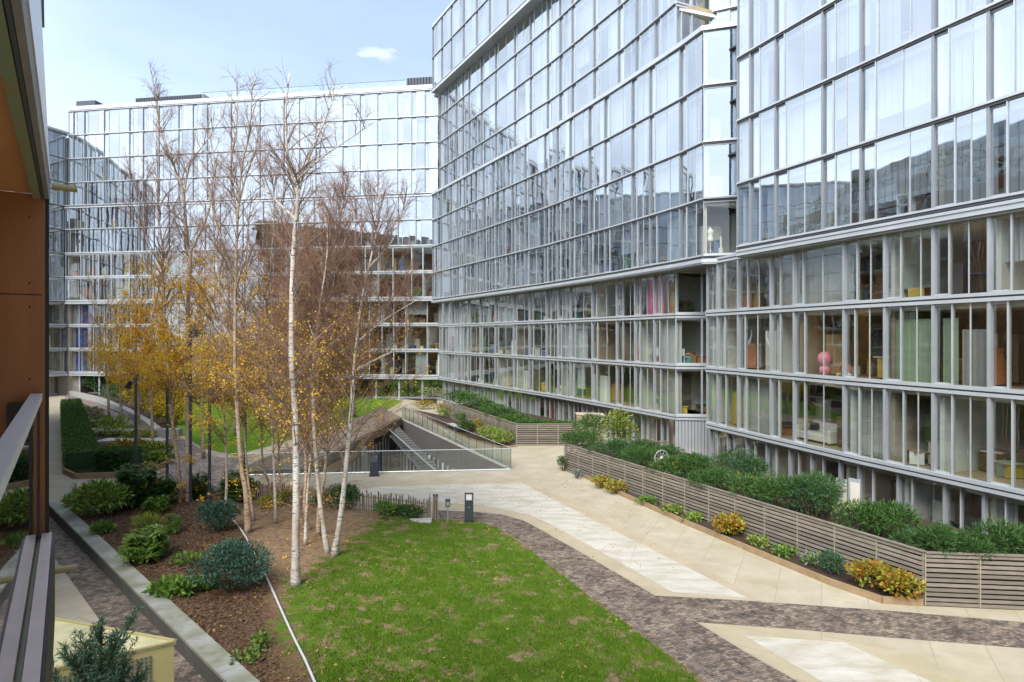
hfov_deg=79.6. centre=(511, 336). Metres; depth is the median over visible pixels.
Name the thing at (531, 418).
hedge bush
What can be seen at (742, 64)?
wall
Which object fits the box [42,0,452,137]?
sky
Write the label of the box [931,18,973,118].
window
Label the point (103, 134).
window
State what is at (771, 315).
window
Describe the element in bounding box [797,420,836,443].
sofa
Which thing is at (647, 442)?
evergreen bush
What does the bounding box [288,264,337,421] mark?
birch tree
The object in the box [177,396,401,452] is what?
lawn
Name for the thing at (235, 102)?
window
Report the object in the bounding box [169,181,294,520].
birch tree
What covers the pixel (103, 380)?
garden bush
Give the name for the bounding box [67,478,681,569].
fallen leaves
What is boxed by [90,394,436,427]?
soil
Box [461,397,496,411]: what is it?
hedge bush
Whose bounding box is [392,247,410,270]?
window
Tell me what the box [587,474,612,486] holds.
border plant
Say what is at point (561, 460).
round bush
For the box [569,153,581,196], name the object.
window
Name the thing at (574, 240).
window
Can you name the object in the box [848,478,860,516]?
door panel
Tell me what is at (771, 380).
window
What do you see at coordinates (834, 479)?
evergreen bush
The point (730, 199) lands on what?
window
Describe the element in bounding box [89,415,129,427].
border plant
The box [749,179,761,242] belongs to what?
window
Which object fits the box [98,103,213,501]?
birch tree
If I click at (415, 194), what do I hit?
window
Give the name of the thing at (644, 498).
border plant
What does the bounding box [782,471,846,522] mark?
evergreen bush
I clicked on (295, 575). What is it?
birch tree
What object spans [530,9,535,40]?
window
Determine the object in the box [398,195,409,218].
window
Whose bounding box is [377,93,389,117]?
window
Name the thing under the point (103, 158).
window
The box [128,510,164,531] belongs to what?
leafy plant
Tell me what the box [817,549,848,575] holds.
border plant
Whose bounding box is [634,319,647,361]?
window
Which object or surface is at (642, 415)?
window
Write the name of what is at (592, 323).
window
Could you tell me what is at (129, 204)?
window
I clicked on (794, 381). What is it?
window
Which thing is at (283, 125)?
window
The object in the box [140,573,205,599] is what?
leafy plant
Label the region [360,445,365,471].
column
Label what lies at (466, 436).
planter edging
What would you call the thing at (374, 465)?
totem sign
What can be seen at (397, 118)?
window
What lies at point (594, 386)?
white cupboard
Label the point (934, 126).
window
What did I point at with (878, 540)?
slatted fence
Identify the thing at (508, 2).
window
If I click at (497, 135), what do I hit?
window
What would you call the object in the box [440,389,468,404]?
hedge bush
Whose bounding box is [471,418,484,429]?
border plant
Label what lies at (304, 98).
window
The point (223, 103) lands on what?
window
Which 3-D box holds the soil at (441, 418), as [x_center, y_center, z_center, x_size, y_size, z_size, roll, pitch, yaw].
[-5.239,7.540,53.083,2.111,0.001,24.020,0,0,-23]
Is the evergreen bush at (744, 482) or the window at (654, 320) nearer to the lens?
the evergreen bush at (744, 482)
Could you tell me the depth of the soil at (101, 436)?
45.69 m
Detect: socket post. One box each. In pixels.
[433,494,437,518]
[445,499,450,520]
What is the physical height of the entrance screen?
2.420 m
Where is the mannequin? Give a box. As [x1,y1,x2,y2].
[707,228,713,252]
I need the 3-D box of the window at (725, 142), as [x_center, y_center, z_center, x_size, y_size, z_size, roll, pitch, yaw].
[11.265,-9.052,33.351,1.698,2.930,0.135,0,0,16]
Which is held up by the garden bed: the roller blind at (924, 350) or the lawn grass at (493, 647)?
the lawn grass at (493, 647)
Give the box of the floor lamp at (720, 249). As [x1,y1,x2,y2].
[718,236,723,252]
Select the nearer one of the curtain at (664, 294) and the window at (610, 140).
the curtain at (664, 294)
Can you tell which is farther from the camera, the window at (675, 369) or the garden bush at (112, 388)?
the garden bush at (112, 388)
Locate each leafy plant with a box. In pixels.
[88,519,117,533]
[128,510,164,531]
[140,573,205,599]
[169,550,204,564]
[229,643,266,664]
[247,630,273,647]
[253,491,282,507]
[278,488,292,503]
[310,492,330,505]
[371,498,396,516]
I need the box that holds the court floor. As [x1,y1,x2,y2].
[389,464,405,470]
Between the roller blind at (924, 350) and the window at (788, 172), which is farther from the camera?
the window at (788, 172)
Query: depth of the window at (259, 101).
76.28 m
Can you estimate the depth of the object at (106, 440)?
42.40 m
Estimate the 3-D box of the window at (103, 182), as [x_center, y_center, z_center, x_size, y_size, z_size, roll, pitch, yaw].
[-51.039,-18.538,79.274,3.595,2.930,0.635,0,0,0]
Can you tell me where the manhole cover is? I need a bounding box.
[410,518,431,522]
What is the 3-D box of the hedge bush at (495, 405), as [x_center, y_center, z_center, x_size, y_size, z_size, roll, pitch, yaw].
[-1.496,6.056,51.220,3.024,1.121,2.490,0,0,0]
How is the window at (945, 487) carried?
in the glass apartment block at (855, 118)
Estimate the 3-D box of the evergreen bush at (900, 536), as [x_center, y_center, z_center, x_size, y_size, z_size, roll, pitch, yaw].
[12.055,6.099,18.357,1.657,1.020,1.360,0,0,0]
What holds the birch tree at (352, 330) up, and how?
on the lawn at (196, 438)
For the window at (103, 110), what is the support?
in the glass apartment block at (400, 136)
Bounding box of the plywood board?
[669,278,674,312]
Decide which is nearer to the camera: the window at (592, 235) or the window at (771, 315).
the window at (771, 315)
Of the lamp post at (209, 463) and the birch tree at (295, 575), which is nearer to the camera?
the birch tree at (295, 575)
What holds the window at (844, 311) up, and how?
in the glass apartment block at (855, 118)
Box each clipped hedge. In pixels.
[59,398,100,470]
[92,445,144,472]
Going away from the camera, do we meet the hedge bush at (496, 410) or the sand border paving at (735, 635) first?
the sand border paving at (735, 635)
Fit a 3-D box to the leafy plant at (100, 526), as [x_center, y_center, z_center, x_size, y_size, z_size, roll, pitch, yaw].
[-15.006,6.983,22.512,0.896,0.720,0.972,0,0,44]
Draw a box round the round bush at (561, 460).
[556,455,568,470]
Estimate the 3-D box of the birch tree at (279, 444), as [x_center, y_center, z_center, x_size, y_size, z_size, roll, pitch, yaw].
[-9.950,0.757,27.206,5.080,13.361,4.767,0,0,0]
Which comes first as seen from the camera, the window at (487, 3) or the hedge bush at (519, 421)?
the hedge bush at (519, 421)
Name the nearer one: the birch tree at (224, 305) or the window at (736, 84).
the window at (736, 84)
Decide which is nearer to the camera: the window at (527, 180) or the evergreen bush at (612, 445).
the evergreen bush at (612, 445)
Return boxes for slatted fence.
[443,400,516,444]
[516,423,575,444]
[564,441,668,468]
[564,443,925,604]
[921,551,1023,609]
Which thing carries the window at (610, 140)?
in the glass apartment block at (587, 168)
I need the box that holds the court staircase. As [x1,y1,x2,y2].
[387,426,439,470]
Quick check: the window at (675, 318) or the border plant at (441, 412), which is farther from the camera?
the border plant at (441, 412)
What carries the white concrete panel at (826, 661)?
on the sand border paving at (735, 635)
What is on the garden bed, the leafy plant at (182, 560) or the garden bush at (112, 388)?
the leafy plant at (182, 560)
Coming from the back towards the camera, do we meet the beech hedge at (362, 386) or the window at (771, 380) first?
the beech hedge at (362, 386)
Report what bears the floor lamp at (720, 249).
in the glass apartment block at (587, 168)
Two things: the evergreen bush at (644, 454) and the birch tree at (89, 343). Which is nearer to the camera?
the evergreen bush at (644, 454)
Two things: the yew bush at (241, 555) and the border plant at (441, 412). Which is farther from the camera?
the border plant at (441, 412)
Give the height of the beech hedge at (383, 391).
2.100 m
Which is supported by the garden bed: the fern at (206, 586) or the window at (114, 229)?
the fern at (206, 586)
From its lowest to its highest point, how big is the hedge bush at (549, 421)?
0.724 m
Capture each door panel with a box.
[836,478,847,513]
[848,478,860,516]
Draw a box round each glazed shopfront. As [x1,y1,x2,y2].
[319,435,388,472]
[397,445,453,470]
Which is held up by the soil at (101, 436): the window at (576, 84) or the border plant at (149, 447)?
the border plant at (149, 447)
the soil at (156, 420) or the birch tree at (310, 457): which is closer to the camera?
the birch tree at (310, 457)
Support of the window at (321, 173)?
in the glass apartment block at (400, 136)
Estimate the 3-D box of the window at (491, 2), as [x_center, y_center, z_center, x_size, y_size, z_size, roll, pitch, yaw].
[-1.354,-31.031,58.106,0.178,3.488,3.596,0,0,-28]
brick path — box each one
[49,515,206,681]
[64,395,278,496]
[438,510,1023,681]
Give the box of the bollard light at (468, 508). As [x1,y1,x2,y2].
[465,493,472,521]
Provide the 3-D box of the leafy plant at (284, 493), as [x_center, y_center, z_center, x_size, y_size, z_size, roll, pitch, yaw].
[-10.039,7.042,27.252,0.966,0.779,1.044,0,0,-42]
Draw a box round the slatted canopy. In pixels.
[229,407,401,473]
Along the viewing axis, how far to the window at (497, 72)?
59.98 m
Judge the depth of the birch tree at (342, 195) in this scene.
21.89 m
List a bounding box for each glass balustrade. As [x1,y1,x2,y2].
[230,448,510,475]
[402,406,511,468]
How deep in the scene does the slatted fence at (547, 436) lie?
43.00 m
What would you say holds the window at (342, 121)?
in the glass apartment block at (400, 136)
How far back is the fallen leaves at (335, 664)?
16.74 m
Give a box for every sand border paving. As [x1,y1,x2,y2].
[300,479,761,600]
[699,623,963,681]
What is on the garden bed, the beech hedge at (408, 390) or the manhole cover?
the manhole cover
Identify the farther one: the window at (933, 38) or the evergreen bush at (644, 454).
the evergreen bush at (644, 454)
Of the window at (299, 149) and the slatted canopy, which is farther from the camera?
the window at (299, 149)
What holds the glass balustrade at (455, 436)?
on the ground at (759, 576)
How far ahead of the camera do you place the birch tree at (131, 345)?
40.57 m
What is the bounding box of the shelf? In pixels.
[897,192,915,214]
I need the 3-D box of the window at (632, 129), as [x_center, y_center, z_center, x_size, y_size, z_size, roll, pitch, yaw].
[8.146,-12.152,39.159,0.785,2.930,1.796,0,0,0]
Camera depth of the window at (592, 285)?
45.38 m
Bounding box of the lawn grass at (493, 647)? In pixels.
[274,515,698,681]
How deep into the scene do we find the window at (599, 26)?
45.16 m
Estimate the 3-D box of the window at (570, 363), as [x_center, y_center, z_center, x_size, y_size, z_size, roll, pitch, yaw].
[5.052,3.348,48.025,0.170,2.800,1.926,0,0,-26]
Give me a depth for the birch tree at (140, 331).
39.30 m
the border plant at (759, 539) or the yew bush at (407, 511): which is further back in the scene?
the yew bush at (407, 511)
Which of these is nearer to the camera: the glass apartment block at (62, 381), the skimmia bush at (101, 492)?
the skimmia bush at (101, 492)
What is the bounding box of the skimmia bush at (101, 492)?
[60,476,134,516]
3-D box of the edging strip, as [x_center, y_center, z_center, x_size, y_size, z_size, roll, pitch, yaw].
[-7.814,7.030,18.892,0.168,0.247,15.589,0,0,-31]
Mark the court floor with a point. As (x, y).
(396, 468)
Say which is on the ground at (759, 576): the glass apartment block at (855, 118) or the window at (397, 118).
the glass apartment block at (855, 118)
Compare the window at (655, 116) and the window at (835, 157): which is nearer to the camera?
the window at (835, 157)
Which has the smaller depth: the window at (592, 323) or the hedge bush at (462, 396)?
the window at (592, 323)
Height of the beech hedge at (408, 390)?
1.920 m
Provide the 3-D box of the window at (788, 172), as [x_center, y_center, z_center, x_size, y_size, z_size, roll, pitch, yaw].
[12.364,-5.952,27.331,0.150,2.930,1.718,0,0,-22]
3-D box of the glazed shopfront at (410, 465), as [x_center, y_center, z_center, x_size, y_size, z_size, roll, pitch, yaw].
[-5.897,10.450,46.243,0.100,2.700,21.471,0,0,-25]
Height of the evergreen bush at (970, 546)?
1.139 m
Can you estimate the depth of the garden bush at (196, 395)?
69.42 m
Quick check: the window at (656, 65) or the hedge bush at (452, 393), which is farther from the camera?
the hedge bush at (452, 393)
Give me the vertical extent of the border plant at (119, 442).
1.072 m
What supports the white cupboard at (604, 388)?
in the glass apartment block at (587, 168)
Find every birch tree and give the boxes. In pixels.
[72,271,121,416]
[83,295,141,421]
[88,255,169,443]
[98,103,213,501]
[111,244,184,450]
[112,60,237,501]
[150,149,277,507]
[150,215,239,458]
[166,62,281,533]
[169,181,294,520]
[192,59,383,586]
[194,259,255,434]
[202,152,313,522]
[206,213,312,501]
[210,213,377,529]
[222,168,394,553]
[225,186,386,544]
[228,199,325,503]
[247,161,391,535]
[261,222,297,433]
[277,166,447,568]
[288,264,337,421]
[328,254,378,416]
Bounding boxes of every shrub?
[107,462,158,508]
[214,469,259,501]
[602,408,639,447]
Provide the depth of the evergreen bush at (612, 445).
32.50 m
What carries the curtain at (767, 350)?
hanging from the glass apartment block at (855, 118)
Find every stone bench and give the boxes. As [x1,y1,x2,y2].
[92,428,132,434]
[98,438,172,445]
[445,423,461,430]
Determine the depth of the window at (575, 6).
48.05 m
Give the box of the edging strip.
[232,518,315,681]
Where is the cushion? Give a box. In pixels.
[810,422,818,430]
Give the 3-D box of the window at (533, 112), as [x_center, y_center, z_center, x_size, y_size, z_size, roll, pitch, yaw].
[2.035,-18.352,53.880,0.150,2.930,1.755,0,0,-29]
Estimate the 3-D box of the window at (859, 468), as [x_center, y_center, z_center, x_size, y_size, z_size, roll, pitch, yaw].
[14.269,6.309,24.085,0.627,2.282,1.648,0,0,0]
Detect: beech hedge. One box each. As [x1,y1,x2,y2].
[346,381,371,396]
[359,382,392,395]
[385,384,409,396]
[393,383,428,396]
[411,384,441,396]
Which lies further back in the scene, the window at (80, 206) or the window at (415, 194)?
the window at (80, 206)
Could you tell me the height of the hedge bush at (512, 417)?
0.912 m
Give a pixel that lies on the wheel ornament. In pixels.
(660, 456)
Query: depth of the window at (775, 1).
28.03 m
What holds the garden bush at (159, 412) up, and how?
on the soil at (156, 420)
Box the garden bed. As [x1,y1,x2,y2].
[64,488,705,681]
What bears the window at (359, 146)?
in the glass apartment block at (400, 136)
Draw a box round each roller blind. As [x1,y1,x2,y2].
[896,319,930,382]
[943,318,958,384]
[962,329,986,386]
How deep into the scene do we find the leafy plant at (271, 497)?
26.21 m
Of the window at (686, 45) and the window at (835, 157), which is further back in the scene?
the window at (686, 45)
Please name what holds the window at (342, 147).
in the glass apartment block at (400, 136)
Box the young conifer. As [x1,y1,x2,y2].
[52,602,149,681]
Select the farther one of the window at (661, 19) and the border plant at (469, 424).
the border plant at (469, 424)
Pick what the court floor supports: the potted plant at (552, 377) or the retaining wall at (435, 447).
the retaining wall at (435, 447)
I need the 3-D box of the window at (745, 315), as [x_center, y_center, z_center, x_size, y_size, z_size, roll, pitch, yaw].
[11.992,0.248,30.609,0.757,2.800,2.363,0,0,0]
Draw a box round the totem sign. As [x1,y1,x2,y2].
[369,453,379,476]
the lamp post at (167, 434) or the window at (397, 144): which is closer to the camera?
the lamp post at (167, 434)
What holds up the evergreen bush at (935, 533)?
on the soil at (827, 517)
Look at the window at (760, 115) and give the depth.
29.47 m
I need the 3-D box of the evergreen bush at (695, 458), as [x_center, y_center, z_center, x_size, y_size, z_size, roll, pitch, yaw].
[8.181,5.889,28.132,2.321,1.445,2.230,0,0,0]
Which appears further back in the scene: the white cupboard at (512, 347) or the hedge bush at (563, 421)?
the white cupboard at (512, 347)
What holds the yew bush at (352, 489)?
on the garden bed
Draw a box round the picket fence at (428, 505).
[253,480,437,519]
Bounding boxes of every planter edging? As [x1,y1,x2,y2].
[60,413,165,478]
[412,409,516,447]
[581,474,922,605]
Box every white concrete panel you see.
[359,483,745,597]
[746,636,930,681]
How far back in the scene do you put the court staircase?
47.80 m
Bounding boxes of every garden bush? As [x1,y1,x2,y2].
[81,376,116,393]
[97,382,133,401]
[122,382,163,407]
[130,390,184,416]
[147,398,196,421]
[174,386,207,402]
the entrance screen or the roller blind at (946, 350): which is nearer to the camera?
the roller blind at (946, 350)
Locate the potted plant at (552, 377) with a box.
[543,371,554,389]
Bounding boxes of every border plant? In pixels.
[81,405,108,417]
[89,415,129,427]
[92,422,137,435]
[99,437,149,447]
[118,429,157,438]
[137,440,173,453]
[142,448,174,462]
[411,400,433,408]
[419,387,446,400]
[431,402,447,411]
[436,407,451,416]
[453,411,466,421]
[457,419,475,431]
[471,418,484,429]
[474,425,501,438]
[490,428,515,443]
[570,468,581,477]
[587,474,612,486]
[602,479,627,492]
[634,495,658,503]
[658,502,682,513]
[680,510,703,521]
[710,512,747,535]
[745,534,769,548]
[770,542,796,558]
[799,549,824,568]
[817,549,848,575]
[844,557,895,589]
[877,567,926,600]
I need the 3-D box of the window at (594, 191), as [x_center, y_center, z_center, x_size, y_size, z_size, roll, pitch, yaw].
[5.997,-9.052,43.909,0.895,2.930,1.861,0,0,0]
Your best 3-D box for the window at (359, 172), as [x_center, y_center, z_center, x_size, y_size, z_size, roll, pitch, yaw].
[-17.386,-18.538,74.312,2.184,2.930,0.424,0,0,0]
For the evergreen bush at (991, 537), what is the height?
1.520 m
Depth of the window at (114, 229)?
78.66 m
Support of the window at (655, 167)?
in the glass apartment block at (587, 168)
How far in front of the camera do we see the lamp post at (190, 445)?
26.67 m
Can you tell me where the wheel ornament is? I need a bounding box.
[654,450,668,464]
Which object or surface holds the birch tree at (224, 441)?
on the garden bed
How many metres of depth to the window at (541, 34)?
54.09 m
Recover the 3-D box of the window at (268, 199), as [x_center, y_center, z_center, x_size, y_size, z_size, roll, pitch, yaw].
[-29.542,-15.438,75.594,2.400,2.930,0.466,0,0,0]
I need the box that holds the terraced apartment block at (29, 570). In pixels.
[0,0,76,681]
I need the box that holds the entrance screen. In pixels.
[575,412,603,448]
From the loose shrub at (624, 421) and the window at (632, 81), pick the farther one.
the window at (632, 81)
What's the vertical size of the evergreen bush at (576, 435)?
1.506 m
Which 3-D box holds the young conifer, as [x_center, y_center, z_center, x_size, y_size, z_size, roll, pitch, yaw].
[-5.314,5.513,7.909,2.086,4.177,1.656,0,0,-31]
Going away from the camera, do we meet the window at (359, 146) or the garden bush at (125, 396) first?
the garden bush at (125, 396)
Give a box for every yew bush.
[183,537,277,592]
[193,499,243,530]
[322,482,362,509]
[382,503,425,517]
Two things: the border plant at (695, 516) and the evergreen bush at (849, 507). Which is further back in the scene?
the border plant at (695, 516)
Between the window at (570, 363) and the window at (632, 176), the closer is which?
the window at (632, 176)
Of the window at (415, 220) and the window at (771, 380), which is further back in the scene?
the window at (415, 220)
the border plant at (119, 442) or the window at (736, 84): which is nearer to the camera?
the window at (736, 84)
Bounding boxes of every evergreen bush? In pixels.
[558,428,604,448]
[570,413,608,436]
[585,438,631,456]
[611,444,665,468]
[625,438,660,453]
[644,454,694,479]
[653,442,685,463]
[666,451,713,478]
[685,464,737,493]
[703,446,771,482]
[723,470,780,504]
[749,470,812,513]
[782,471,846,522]
[794,469,847,513]
[829,498,896,537]
[855,497,925,539]
[888,526,943,556]
[906,520,962,563]
[939,526,998,564]
[964,515,1023,560]
[993,522,1023,561]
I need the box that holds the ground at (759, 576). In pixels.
[49,394,1023,681]
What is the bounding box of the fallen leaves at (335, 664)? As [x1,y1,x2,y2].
[78,498,631,681]
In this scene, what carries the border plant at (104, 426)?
on the soil at (101, 436)
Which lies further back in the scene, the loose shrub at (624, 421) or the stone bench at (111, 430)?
the stone bench at (111, 430)
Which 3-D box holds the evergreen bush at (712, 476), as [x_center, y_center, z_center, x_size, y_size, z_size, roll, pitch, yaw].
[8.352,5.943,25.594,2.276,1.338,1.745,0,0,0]
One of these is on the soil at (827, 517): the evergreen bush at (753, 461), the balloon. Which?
the evergreen bush at (753, 461)
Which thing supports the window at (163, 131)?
in the glass apartment block at (400, 136)
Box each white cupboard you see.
[511,341,515,353]
[524,370,527,388]
[594,374,595,399]
[600,375,609,401]
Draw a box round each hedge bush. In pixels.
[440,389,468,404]
[453,391,487,406]
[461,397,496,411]
[478,403,510,413]
[482,407,520,417]
[496,413,530,422]
[511,417,545,426]
[517,419,539,428]
[540,419,558,428]
[552,420,573,426]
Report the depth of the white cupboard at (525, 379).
56.47 m
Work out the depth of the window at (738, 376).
31.36 m
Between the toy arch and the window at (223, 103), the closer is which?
the toy arch
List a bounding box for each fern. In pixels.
[113,523,171,563]
[140,494,170,513]
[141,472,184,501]
[160,513,181,534]
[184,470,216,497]
[199,572,218,590]
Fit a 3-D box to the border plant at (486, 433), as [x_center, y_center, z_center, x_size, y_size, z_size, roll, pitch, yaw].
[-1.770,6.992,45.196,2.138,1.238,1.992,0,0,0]
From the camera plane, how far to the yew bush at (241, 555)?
16.75 m
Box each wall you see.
[49,482,259,681]
[68,391,182,436]
[311,420,506,472]
[706,0,856,478]
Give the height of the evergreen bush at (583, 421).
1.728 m
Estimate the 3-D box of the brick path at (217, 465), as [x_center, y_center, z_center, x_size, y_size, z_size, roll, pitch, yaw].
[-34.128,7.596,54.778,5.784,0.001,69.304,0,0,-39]
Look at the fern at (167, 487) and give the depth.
26.17 m
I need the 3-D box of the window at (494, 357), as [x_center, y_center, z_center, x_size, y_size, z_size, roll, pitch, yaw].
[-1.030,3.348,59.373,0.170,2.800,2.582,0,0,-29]
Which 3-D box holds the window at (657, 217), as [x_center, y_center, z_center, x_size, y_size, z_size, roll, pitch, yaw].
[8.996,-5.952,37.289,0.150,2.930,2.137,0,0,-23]
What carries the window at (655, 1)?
in the glass apartment block at (587, 168)
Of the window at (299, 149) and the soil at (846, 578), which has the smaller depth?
the soil at (846, 578)
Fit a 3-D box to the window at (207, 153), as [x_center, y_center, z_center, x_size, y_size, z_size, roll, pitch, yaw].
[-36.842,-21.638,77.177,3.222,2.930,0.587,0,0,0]
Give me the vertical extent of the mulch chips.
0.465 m
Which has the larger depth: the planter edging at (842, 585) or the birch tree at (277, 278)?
the birch tree at (277, 278)
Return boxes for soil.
[66,404,161,472]
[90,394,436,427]
[415,410,512,445]
[445,403,574,443]
[567,450,1023,605]
[567,469,904,596]
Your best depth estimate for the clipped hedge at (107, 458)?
34.32 m
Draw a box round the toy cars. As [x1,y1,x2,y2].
[836,372,852,375]
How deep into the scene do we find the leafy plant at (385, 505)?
25.21 m
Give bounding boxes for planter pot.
[393,456,397,467]
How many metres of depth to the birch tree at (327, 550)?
20.24 m
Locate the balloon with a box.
[817,351,831,374]
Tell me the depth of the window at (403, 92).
73.68 m
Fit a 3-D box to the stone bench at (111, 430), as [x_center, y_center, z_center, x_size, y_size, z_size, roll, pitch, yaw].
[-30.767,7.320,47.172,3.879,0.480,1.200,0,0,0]
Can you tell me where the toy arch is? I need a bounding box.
[838,365,851,373]
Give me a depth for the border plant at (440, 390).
72.71 m
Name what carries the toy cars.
on the glass apartment block at (855, 118)
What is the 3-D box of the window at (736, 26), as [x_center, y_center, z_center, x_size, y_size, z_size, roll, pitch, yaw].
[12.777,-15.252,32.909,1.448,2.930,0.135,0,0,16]
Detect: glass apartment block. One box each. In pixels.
[0,126,105,394]
[64,77,456,399]
[431,0,742,459]
[705,0,1023,537]
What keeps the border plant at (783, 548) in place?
on the soil at (846, 578)
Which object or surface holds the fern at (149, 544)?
on the garden bed
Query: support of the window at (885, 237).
in the glass apartment block at (855, 118)
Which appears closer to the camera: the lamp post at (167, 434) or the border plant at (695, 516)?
the border plant at (695, 516)
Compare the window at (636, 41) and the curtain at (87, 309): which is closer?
the window at (636, 41)
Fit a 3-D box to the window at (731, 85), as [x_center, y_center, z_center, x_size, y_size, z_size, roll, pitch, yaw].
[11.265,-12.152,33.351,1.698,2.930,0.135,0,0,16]
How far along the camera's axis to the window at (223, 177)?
77.33 m
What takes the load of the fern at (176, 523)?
on the garden bed
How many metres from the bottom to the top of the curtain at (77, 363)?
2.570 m
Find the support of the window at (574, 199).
in the glass apartment block at (587, 168)
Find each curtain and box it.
[76,329,86,347]
[76,352,84,370]
[78,305,91,323]
[648,275,657,313]
[660,274,665,313]
[766,331,775,370]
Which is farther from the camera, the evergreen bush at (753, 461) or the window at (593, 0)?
the window at (593, 0)
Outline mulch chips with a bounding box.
[62,488,311,681]
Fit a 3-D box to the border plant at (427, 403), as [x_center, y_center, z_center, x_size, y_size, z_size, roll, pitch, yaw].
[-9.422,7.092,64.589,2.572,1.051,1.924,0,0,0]
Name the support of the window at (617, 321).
in the glass apartment block at (587, 168)
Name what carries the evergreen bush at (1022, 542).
on the soil at (827, 517)
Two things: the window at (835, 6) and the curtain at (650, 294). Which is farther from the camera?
the curtain at (650, 294)
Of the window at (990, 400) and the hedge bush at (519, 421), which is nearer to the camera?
the window at (990, 400)
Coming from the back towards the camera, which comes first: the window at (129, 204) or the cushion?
the window at (129, 204)
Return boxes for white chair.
[649,348,652,361]
[682,349,688,362]
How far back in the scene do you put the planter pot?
55.45 m
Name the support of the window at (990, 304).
in the glass apartment block at (855, 118)
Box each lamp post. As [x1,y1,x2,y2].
[124,375,136,471]
[158,376,168,478]
[189,325,202,501]
[208,387,221,504]
[244,380,250,479]
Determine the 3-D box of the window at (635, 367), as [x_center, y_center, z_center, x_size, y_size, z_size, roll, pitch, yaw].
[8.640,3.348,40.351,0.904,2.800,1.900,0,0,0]
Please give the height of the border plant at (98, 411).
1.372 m
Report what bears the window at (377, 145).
in the glass apartment block at (400, 136)
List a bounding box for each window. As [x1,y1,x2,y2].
[0,190,65,393]
[80,206,92,228]
[80,230,92,251]
[103,110,109,132]
[103,134,109,156]
[103,158,108,180]
[103,182,108,203]
[114,204,129,227]
[114,229,131,250]
[158,107,163,129]
[158,131,164,153]
[158,156,163,177]
[158,180,162,201]
[207,103,223,126]
[207,153,223,175]
[207,177,223,198]
[219,201,224,223]
[230,102,247,124]
[230,127,236,150]
[259,101,263,123]
[262,199,268,222]
[283,99,288,122]
[283,125,289,147]
[299,98,311,120]
[299,124,304,146]
[299,149,309,171]
[315,97,321,120]
[315,173,334,194]
[342,121,355,144]
[342,147,348,170]
[359,95,365,118]
[359,120,365,143]
[359,146,371,169]
[359,172,364,194]
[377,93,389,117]
[377,119,389,143]
[377,145,382,168]
[377,170,389,193]
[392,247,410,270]
[397,92,403,116]
[397,118,403,142]
[397,144,403,168]
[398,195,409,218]
[398,221,402,244]
[405,352,414,374]
[415,194,421,218]
[415,220,421,244]
[421,379,441,397]
[432,0,736,443]
[476,0,488,45]
[489,0,499,33]
[494,296,499,321]
[494,325,505,353]
[494,357,507,386]
[495,41,498,69]
[495,70,498,100]
[495,96,506,132]
[495,134,498,157]
[506,0,510,16]
[524,143,529,177]
[524,179,528,213]
[524,212,538,249]
[524,249,536,284]
[528,324,541,355]
[528,359,539,391]
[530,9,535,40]
[530,34,541,75]
[530,76,534,110]
[530,112,533,137]
[569,117,574,156]
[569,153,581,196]
[569,195,581,237]
[569,237,581,277]
[569,285,583,318]
[569,322,583,357]
[569,361,582,398]
[571,0,584,43]
[571,37,584,83]
[571,83,577,113]
[588,104,594,146]
[588,145,599,189]
[588,188,599,231]
[588,232,598,274]
[591,281,606,316]
[591,321,598,358]
[591,363,597,400]
[593,0,599,25]
[593,15,610,67]
[593,60,608,99]
[604,86,623,138]
[604,139,611,182]
[604,185,610,227]
[604,225,623,271]
[616,278,630,315]
[616,320,630,360]
[616,365,630,406]
[617,0,629,50]
[617,43,631,83]
[631,72,643,123]
[631,125,637,171]
[631,173,637,219]
[631,219,643,267]
[634,276,647,314]
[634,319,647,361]
[634,366,647,409]
[635,0,648,35]
[635,28,649,71]
[641,414,656,446]
[649,56,667,113]
[649,109,666,163]
[649,159,669,213]
[649,211,670,263]
[653,272,668,313]
[653,318,667,362]
[653,367,667,412]
[654,0,668,18]
[654,12,668,58]
[675,318,700,363]
[675,369,700,414]
[679,36,696,97]
[679,91,697,151]
[679,148,695,204]
[679,203,696,258]
[703,27,735,83]
[703,84,735,140]
[703,142,735,197]
[703,199,735,253]
[736,26,742,79]
[736,84,736,137]
[736,141,742,195]
[736,199,742,252]
[737,257,759,308]
[737,314,757,369]
[737,375,758,432]
[749,0,762,48]
[749,47,761,113]
[749,113,761,178]
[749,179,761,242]
[769,312,782,371]
[769,378,781,437]
[774,0,803,33]
[774,23,803,101]
[774,94,804,169]
[774,165,804,237]
[793,246,823,304]
[793,310,824,374]
[793,380,824,447]
[821,0,848,80]
[821,74,847,154]
[821,150,851,228]
[842,237,871,300]
[842,307,869,378]
[842,384,872,458]
[857,465,875,501]
[859,0,911,62]
[859,49,903,142]
[859,132,910,221]
[883,229,921,298]
[883,305,917,381]
[883,388,918,467]
[896,474,914,510]
[931,0,971,29]
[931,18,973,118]
[931,112,971,207]
[931,220,969,295]
[931,302,971,385]
[931,392,971,478]
[943,484,963,528]
[982,493,1008,537]
[986,0,1017,100]
[986,101,1010,197]
[987,213,1014,291]
[987,300,1011,388]
[987,397,1015,487]
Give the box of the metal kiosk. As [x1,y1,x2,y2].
[52,617,176,681]
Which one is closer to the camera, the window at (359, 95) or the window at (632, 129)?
the window at (632, 129)
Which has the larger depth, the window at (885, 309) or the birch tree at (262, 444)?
the birch tree at (262, 444)
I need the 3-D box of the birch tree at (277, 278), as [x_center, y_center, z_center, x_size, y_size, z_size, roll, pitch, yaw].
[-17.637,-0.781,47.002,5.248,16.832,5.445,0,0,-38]

